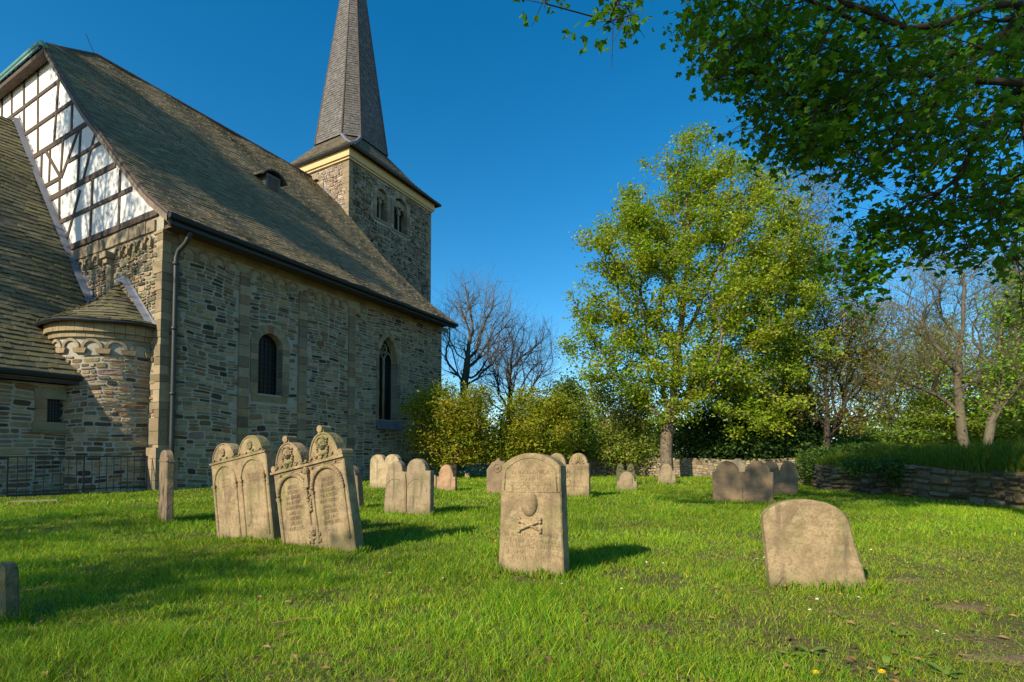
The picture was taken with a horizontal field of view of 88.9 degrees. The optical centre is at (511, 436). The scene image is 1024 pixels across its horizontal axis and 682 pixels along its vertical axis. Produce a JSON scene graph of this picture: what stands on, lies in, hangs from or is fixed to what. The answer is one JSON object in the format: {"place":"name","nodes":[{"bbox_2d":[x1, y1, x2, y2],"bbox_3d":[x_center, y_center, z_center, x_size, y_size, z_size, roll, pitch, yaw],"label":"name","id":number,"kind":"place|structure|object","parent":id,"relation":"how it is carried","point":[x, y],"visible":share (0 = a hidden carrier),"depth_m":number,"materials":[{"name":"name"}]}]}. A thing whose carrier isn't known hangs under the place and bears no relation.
{"place":"outdoors","nodes":[
{"label":"outdoors","id":0,"kind":"place"},
{"bbox_2d":[8,499,57,502],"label":"paving slab","id":1,"kind":"structure","parent":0,"point":[35,500],"depth_m":13.21,"materials":[{"name":"stone"}]},
{"bbox_2d":[0,477,901,628],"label":"grass tufts","id":2,"kind":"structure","parent":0,"point":[874,587],"depth_m":4.99,"materials":[{"name":"green plant"}]},
{"bbox_2d":[0,456,1023,681],"bbox_3d":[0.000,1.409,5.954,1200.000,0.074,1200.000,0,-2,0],"label":"ground","id":3,"kind":"structure","parent":0,"point":[988,640],"depth_m":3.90,"materials":[{"name":"green plant"}]},
{"bbox_2d":[0,561,19,621],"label":"gravestone","id":4,"kind":"object","parent":3,"relation":"on","point":[9,587],"visible":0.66,"depth_m":3.68,"materials":[{"name":"stone"}]},
{"bbox_2d":[0,456,147,497],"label":"railing","id":5,"kind":"object","parent":3,"relation":"on","point":[51,490],"visible":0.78,"depth_m":15.35,"materials":[{"name":"black metal"}]},
{"bbox_2d":[158,450,174,522],"bbox_3d":[-6.159,0.959,9.298,0.135,1.432,1.018,2,-3,-40],"label":"gravestone","id":6,"kind":"object","parent":3,"relation":"on","point":[166,485],"visible":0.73,"depth_m":8.96,"materials":[{"name":"stone"}]},
{"bbox_2d":[0,0,458,495],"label":"church","id":7,"kind":"structure","parent":3,"relation":"on","point":[190,288],"depth_m":20.92,"materials":[{"name":"stone"}]},
{"bbox_2d":[30,388,69,432],"bbox_3d":[-14.352,-0.779,16.442,0.410,1.363,1.275,-1,-2,29],"label":"window","id":8,"kind":"structure","parent":7,"relation":"in","point":[48,413],"depth_m":16.23,"materials":[{"name":"stone"}]},
{"bbox_2d":[250,325,289,403],"bbox_3d":[-9.859,-2.900,21.027,0.460,3.105,1.772,-1,-2,29],"label":"window","id":9,"kind":"structure","parent":7,"relation":"in","point":[269,339],"depth_m":21.18,"materials":[{"name":"stone"}]},
{"bbox_2d":[311,174,323,188],"bbox_3d":[-13.778,-16.749,36.865,1.641,3.349,0.380,-1,-2,29],"label":"belfry window","id":10,"kind":"structure","parent":7,"relation":"in","point":[317,178],"depth_m":36.60,"materials":[{"name":"stone"}]},
{"bbox_2d":[373,184,389,225],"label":"belfry window","id":11,"kind":"structure","parent":7,"relation":"in","point":[380,193],"depth_m":38.17,"materials":[{"name":"stone"}]},
{"bbox_2d":[375,331,402,430],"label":"window","id":12,"kind":"structure","parent":7,"relation":"in","point":[389,354],"depth_m":27.26,"materials":[{"name":"stone"}]},
{"bbox_2d":[391,194,409,238],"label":"belfry window","id":13,"kind":"structure","parent":7,"relation":"in","point":[399,206],"depth_m":40.05,"materials":[{"name":"stone"}]},
{"bbox_2d":[209,435,280,542],"bbox_3d":[-3.730,0.817,7.280,1.220,1.572,0.189,-12,-7,27],"label":"gravestone","id":14,"kind":"object","parent":3,"relation":"on","point":[244,491],"visible":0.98,"depth_m":7.17,"materials":[{"name":"stone"}]},
{"bbox_2d":[271,618,309,623],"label":"twig","id":15,"kind":"object","parent":3,"relation":"on","point":[290,619],"visible":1,"depth_m":3.57,"materials":[{"name":"brown plant"}]},
{"bbox_2d":[270,425,363,553],"bbox_3d":[-2.514,0.741,6.615,1.308,1.662,0.251,-13,-8,26],"label":"gravestone","id":16,"kind":"object","parent":3,"relation":"on","point":[316,496],"visible":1,"depth_m":6.50,"materials":[{"name":"stone"}]},
{"bbox_2d":[353,465,363,507],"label":"gravestone","id":17,"kind":"object","parent":3,"relation":"on","point":[359,483],"visible":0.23,"depth_m":11.36,"materials":[{"name":"stone"}]},
{"bbox_2d":[370,454,401,488],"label":"gravestone","id":18,"kind":"object","parent":3,"relation":"on","point":[380,465],"visible":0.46,"depth_m":17.90,"materials":[{"name":"stone"}]},
{"bbox_2d":[384,459,433,516],"bbox_3d":[-2.060,1.083,10.381,1.156,1.290,0.170,0,-2,24],"label":"gravestone","id":19,"kind":"object","parent":3,"relation":"on","point":[410,489],"visible":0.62,"depth_m":10.29,"materials":[{"name":"grey stone"}]},
{"bbox_2d":[434,475,436,486],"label":"gravestone","id":20,"kind":"object","parent":3,"relation":"on","point":[435,480],"visible":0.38,"depth_m":18.48,"materials":[{"name":"stone"}]},
{"bbox_2d":[437,465,456,490],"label":"gravestone","id":21,"kind":"object","parent":3,"relation":"on","point":[446,479],"visible":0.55,"depth_m":16.90,"materials":[{"name":"beige stone"}]},
{"bbox_2d":[391,374,510,477],"bbox_3d":[-2.946,-0.509,25.995,6.212,5.310,4.010,0,-2,0],"label":"hawthorn shrub","id":22,"kind":"object","parent":3,"relation":"on","point":[460,424],"visible":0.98,"depth_m":25.58,"materials":[{"name":"green plant"}]},
{"bbox_2d":[431,261,525,469],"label":"bare tree","id":23,"kind":"object","parent":3,"relation":"on","point":[467,363],"visible":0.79,"depth_m":41.92,"materials":[{"name":"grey plant"}]},
{"bbox_2d":[487,458,504,493],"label":"gravestone","id":24,"kind":"object","parent":3,"relation":"on","point":[494,473],"visible":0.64,"depth_m":16.12,"materials":[{"name":"stone"}]},
{"bbox_2d":[0,541,1023,681],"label":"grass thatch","id":25,"kind":"object","parent":3,"relation":"on","point":[587,614],"depth_m":3.84,"materials":[{"name":"plant"}]},
{"bbox_2d":[0,508,1023,681],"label":"leaf litter","id":26,"kind":"object","parent":3,"relation":"on","point":[850,658],"visible":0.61,"depth_m":3.37,"materials":[{"name":"brown plant"}]},
{"bbox_2d":[457,298,571,414],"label":"bare tree","id":27,"kind":"object","parent":3,"relation":"on","point":[509,371],"visible":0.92,"depth_m":40.01,"materials":[{"name":"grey plant"}]},
{"bbox_2d":[478,379,588,467],"bbox_3d":[1.113,-0.412,26.806,5.872,5.180,4.164,0,-2,0],"label":"round shrub","id":28,"kind":"object","parent":3,"relation":"on","point":[531,426],"visible":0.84,"depth_m":26.38,"materials":[{"name":"green plant"}]},
{"bbox_2d":[499,453,568,578],"bbox_3d":[0.209,0.852,5.230,0.700,1.364,0.254,-1,-4,23],"label":"gravestone","id":29,"kind":"object","parent":3,"relation":"on","point":[534,523],"visible":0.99,"depth_m":5.15,"materials":[{"name":"stone"}]},
{"bbox_2d":[551,453,589,496],"bbox_3d":[1.599,1.180,14.925,1.269,1.409,0.186,-1,-2,22],"label":"gravestone","id":30,"kind":"object","parent":3,"relation":"on","point":[577,474],"visible":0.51,"depth_m":14.76,"materials":[{"name":"stone"}]},
{"bbox_2d":[534,364,611,471],"bbox_3d":[3.588,-0.813,32.296,6.562,6.929,4.572,0,-2,0],"label":"dark shrub","id":31,"kind":"object","parent":3,"relation":"on","point":[569,388],"visible":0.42,"depth_m":31.60,"materials":[{"name":"green plant"}]},
{"bbox_2d":[573,369,676,471],"bbox_3d":[6.342,-0.728,29.153,5.855,6.003,4.081,0,-2,0],"label":"hazel shrub","id":32,"kind":"object","parent":3,"relation":"on","point":[631,432],"visible":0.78,"depth_m":28.58,"materials":[{"name":"green plant"}]},
{"bbox_2d":[616,463,634,481],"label":"gravestone","id":33,"kind":"object","parent":3,"relation":"on","point":[620,470],"visible":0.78,"depth_m":21.36,"materials":[{"name":"stone"}]},
{"bbox_2d":[617,471,636,490],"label":"gravestone","id":34,"kind":"object","parent":3,"relation":"on","point":[626,480],"visible":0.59,"depth_m":17.20,"materials":[{"name":"grey stone"}]},
{"bbox_2d":[615,422,715,459],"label":"hedge bush","id":35,"kind":"object","parent":3,"relation":"on","point":[657,447],"visible":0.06,"depth_m":57.73,"materials":[{"name":"green plant"}]},
{"bbox_2d":[658,464,675,483],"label":"gravestone","id":36,"kind":"object","parent":3,"relation":"on","point":[666,473],"visible":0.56,"depth_m":21.31,"materials":[{"name":"grey stone"}]},
{"bbox_2d":[566,457,797,476],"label":"boundary wall","id":37,"kind":"structure","parent":3,"relation":"on","point":[688,467],"depth_m":28.22,"materials":[{"name":"stone"}]},
{"bbox_2d":[550,120,847,470],"bbox_3d":[9.229,-6.843,26.871,14.601,18.182,7.851,0,-2,0],"label":"field maple","id":38,"kind":"object","parent":3,"relation":"on","point":[643,231],"visible":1,"depth_m":25.70,"materials":[{"name":"green plant"}]},
{"bbox_2d":[450,398,988,461],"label":"distant woodland","id":39,"kind":"object","parent":3,"relation":"on","point":[727,419],"visible":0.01,"depth_m":73.83,"materials":[{"name":"green plant"}]},
{"bbox_2d":[732,459,745,471],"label":"gravestone","id":40,"kind":"object","parent":3,"relation":"on","point":[740,464],"visible":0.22,"depth_m":17.51,"materials":[{"name":"stone"}]},
{"bbox_2d":[712,461,773,502],"bbox_3d":[5.871,1.231,13.315,1.422,1.206,0.180,-1,0,20],"label":"gravestone","id":41,"kind":"object","parent":3,"relation":"on","point":[752,482],"visible":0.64,"depth_m":13.23,"materials":[{"name":"stone"}]},
{"bbox_2d":[656,369,856,464],"bbox_3d":[13.685,-0.856,28.880,11.695,6.540,7.330,0,-2,0],"label":"evergreen shrub","id":42,"kind":"object","parent":3,"relation":"on","point":[711,440],"visible":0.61,"depth_m":28.25,"materials":[{"name":"green plant"}]},
{"bbox_2d":[513,0,1023,333],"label":"maple tree","id":43,"kind":"object","parent":3,"relation":"on","point":[816,130],"visible":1,"depth_m":7.21,"materials":[{"name":"green plant"}]},
{"bbox_2d":[765,461,797,493],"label":"gravestone","id":44,"kind":"object","parent":3,"relation":"on","point":[785,477],"visible":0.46,"depth_m":15.53,"materials":[{"name":"stone"}]},
{"bbox_2d":[711,153,868,401],"bbox_3d":[17.583,-7.897,33.517,11.481,20.574,7.038,0,-2,0],"label":"sapling tree","id":45,"kind":"object","parent":3,"relation":"on","point":[817,210],"visible":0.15,"depth_m":32.73,"materials":[{"name":"green plant"}]},
{"bbox_2d":[776,647,808,656],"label":"weed","id":46,"kind":"object","parent":3,"relation":"on","point":[802,653],"visible":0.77,"depth_m":3.15,"materials":[{"name":"green plant"}]},
{"bbox_2d":[751,306,840,417],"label":"woodland tree","id":47,"kind":"object","parent":3,"relation":"on","point":[807,360],"visible":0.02,"depth_m":52.53,"materials":[{"name":"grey plant"}]},
{"bbox_2d":[791,644,828,653],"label":"weed","id":48,"kind":"object","parent":3,"relation":"on","point":[802,647],"visible":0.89,"depth_m":3.18,"materials":[{"name":"green plant"}]},
{"bbox_2d":[760,499,868,591],"bbox_3d":[2.709,1.031,4.646,0.885,0.938,0.147,0,-4,14],"label":"gravestone","id":49,"kind":"object","parent":3,"relation":"on","point":[806,541],"visible":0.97,"depth_m":4.61,"materials":[{"name":"stone"}]},
{"bbox_2d":[833,612,851,618],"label":"weed","id":50,"kind":"object","parent":3,"relation":"on","point":[846,616],"visible":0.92,"depth_m":3.83,"materials":[{"name":"green plant"}]},
{"bbox_2d":[793,438,897,484],"bbox_3d":[12.515,1.000,19.519,4.274,1.881,2.276,0,-2,0],"label":"ivy shrub","id":51,"kind":"object","parent":3,"relation":"on","point":[807,462],"visible":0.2,"depth_m":19.28,"materials":[{"name":"green plant"}]},
{"bbox_2d":[754,279,945,448],"bbox_3d":[16.940,-3.299,27.357,9.054,10.964,5.325,0,-2,0],"label":"thin tree","id":52,"kind":"object","parent":3,"relation":"on","point":[839,414],"visible":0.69,"depth_m":26.86,"materials":[{"name":"brown plant"}]},
{"bbox_2d":[813,289,917,432],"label":"woodland tree","id":53,"kind":"object","parent":3,"relation":"on","point":[848,404],"visible":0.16,"depth_m":50.07,"materials":[{"name":"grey plant"}]},
{"bbox_2d":[823,411,947,446],"bbox_3d":[27.380,0.456,38.183,10.805,4.653,7.118,0,-2,0],"label":"hedge bush","id":54,"kind":"object","parent":3,"relation":"on","point":[882,435],"visible":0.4,"depth_m":37.23,"materials":[{"name":"green plant"}]},
{"bbox_2d":[834,450,937,489],"bbox_3d":[11.516,1.059,14.709,4.653,1.347,1.655,0,-2,0],"label":"ivy shrub","id":55,"kind":"object","parent":3,"relation":"on","point":[857,467],"visible":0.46,"depth_m":14.55,"materials":[{"name":"green plant"}]},
{"bbox_2d":[875,656,898,667],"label":"weed","id":56,"kind":"object","parent":3,"relation":"on","point":[884,659],"visible":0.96,"depth_m":2.96,"materials":[{"name":"green plant"}]},
{"bbox_2d":[831,318,951,435],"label":"woodland tree","id":57,"kind":"object","parent":3,"relation":"on","point":[895,410],"visible":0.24,"depth_m":45.59,"materials":[{"name":"green plant"}]},
{"bbox_2d":[885,626,913,636],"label":"weed","id":58,"kind":"object","parent":3,"relation":"on","point":[897,632],"visible":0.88,"depth_m":3.42,"materials":[{"name":"green plant"}]},
{"bbox_2d":[891,578,924,581],"bbox_3d":[3.770,1.368,4.975,0.419,0.022,0.176,0,-2,0],"label":"soil patch","id":59,"kind":"object","parent":3,"relation":"on","point":[910,579],"visible":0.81,"depth_m":4.96,"materials":[{"name":"brown soil"}]},
{"bbox_2d":[796,463,1023,508],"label":"retaining wall","id":60,"kind":"structure","parent":3,"relation":"on","point":[1000,488],"depth_m":13.29,"materials":[{"name":"stone"}]},
{"bbox_2d":[795,437,1023,471],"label":"bank grass","id":61,"kind":"structure","parent":60,"relation":"on","point":[957,456],"depth_m":13.97,"materials":[{"name":"green plant"}]},
{"bbox_2d":[906,649,937,657],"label":"weed","id":62,"kind":"object","parent":3,"relation":"on","point":[920,654],"visible":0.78,"depth_m":3.08,"materials":[{"name":"green plant"}]},
{"bbox_2d":[881,296,986,430],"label":"woodland tree","id":63,"kind":"object","parent":3,"relation":"on","point":[931,374],"visible":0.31,"depth_m":43.49,"materials":[{"name":"green plant"}]},
{"bbox_2d":[847,228,1023,448],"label":"bare tree","id":64,"kind":"object","parent":3,"relation":"on","point":[961,420],"visible":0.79,"depth_m":25.21,"materials":[{"name":"grey plant"}]},
{"bbox_2d":[927,662,964,677],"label":"weed","id":65,"kind":"object","parent":3,"relation":"on","point":[948,668],"visible":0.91,"depth_m":2.85,"materials":[{"name":"green plant"}]},
{"bbox_2d":[888,358,1023,443],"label":"bush","id":66,"kind":"object","parent":3,"relation":"on","point":[947,420],"visible":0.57,"depth_m":26.50,"materials":[{"name":"green plant"}]},
{"bbox_2d":[920,426,1013,445],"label":"hedge bush","id":67,"kind":"object","parent":3,"relation":"on","point":[953,439],"visible":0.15,"depth_m":34.88,"materials":[{"name":"green plant"}]},
{"bbox_2d":[934,603,1007,612],"bbox_3d":[3.521,1.322,4.017,0.669,0.023,0.298,0,-2,0],"label":"soil patch","id":68,"kind":"object","parent":3,"relation":"on","point":[981,608],"visible":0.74,"depth_m":4.00,"materials":[{"name":"soil"}]},
{"bbox_2d":[950,233,1023,396],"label":"woodland tree","id":69,"kind":"object","parent":3,"relation":"on","point":[1003,287],"visible":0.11,"depth_m":40.38,"materials":[{"name":"grey plant"}]},
{"bbox_2d":[951,255,1023,444],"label":"leaning tree","id":70,"kind":"object","parent":3,"relation":"on","point":[1001,398],"visible":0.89,"depth_m":22.16,"materials":[{"name":"green plant"}]},
{"bbox_2d":[958,654,1023,665],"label":"soil patch","id":71,"kind":"object","parent":3,"relation":"on","point":[1009,658],"visible":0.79,"depth_m":3.02,"materials":[{"name":"soil"}]},
{"bbox_2d":[978,397,1023,444],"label":"hedge bush","id":72,"kind":"object","parent":3,"relation":"on","point":[1018,422],"visible":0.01,"depth_m":30.22,"materials":[{"name":"green plant"}]},
{"bbox_2d":[0,0,1023,453],"label":"sky","id":73,"kind":"structure","parent":0,"point":[521,138],"materials":[{"name":"blue"}]},
{"bbox_2d":[943,458,1023,471],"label":"grass bank","id":74,"kind":"structure","parent":0,"point":[978,469],"depth_m":12.67,"materials":[{"name":"plant"}]}
]}

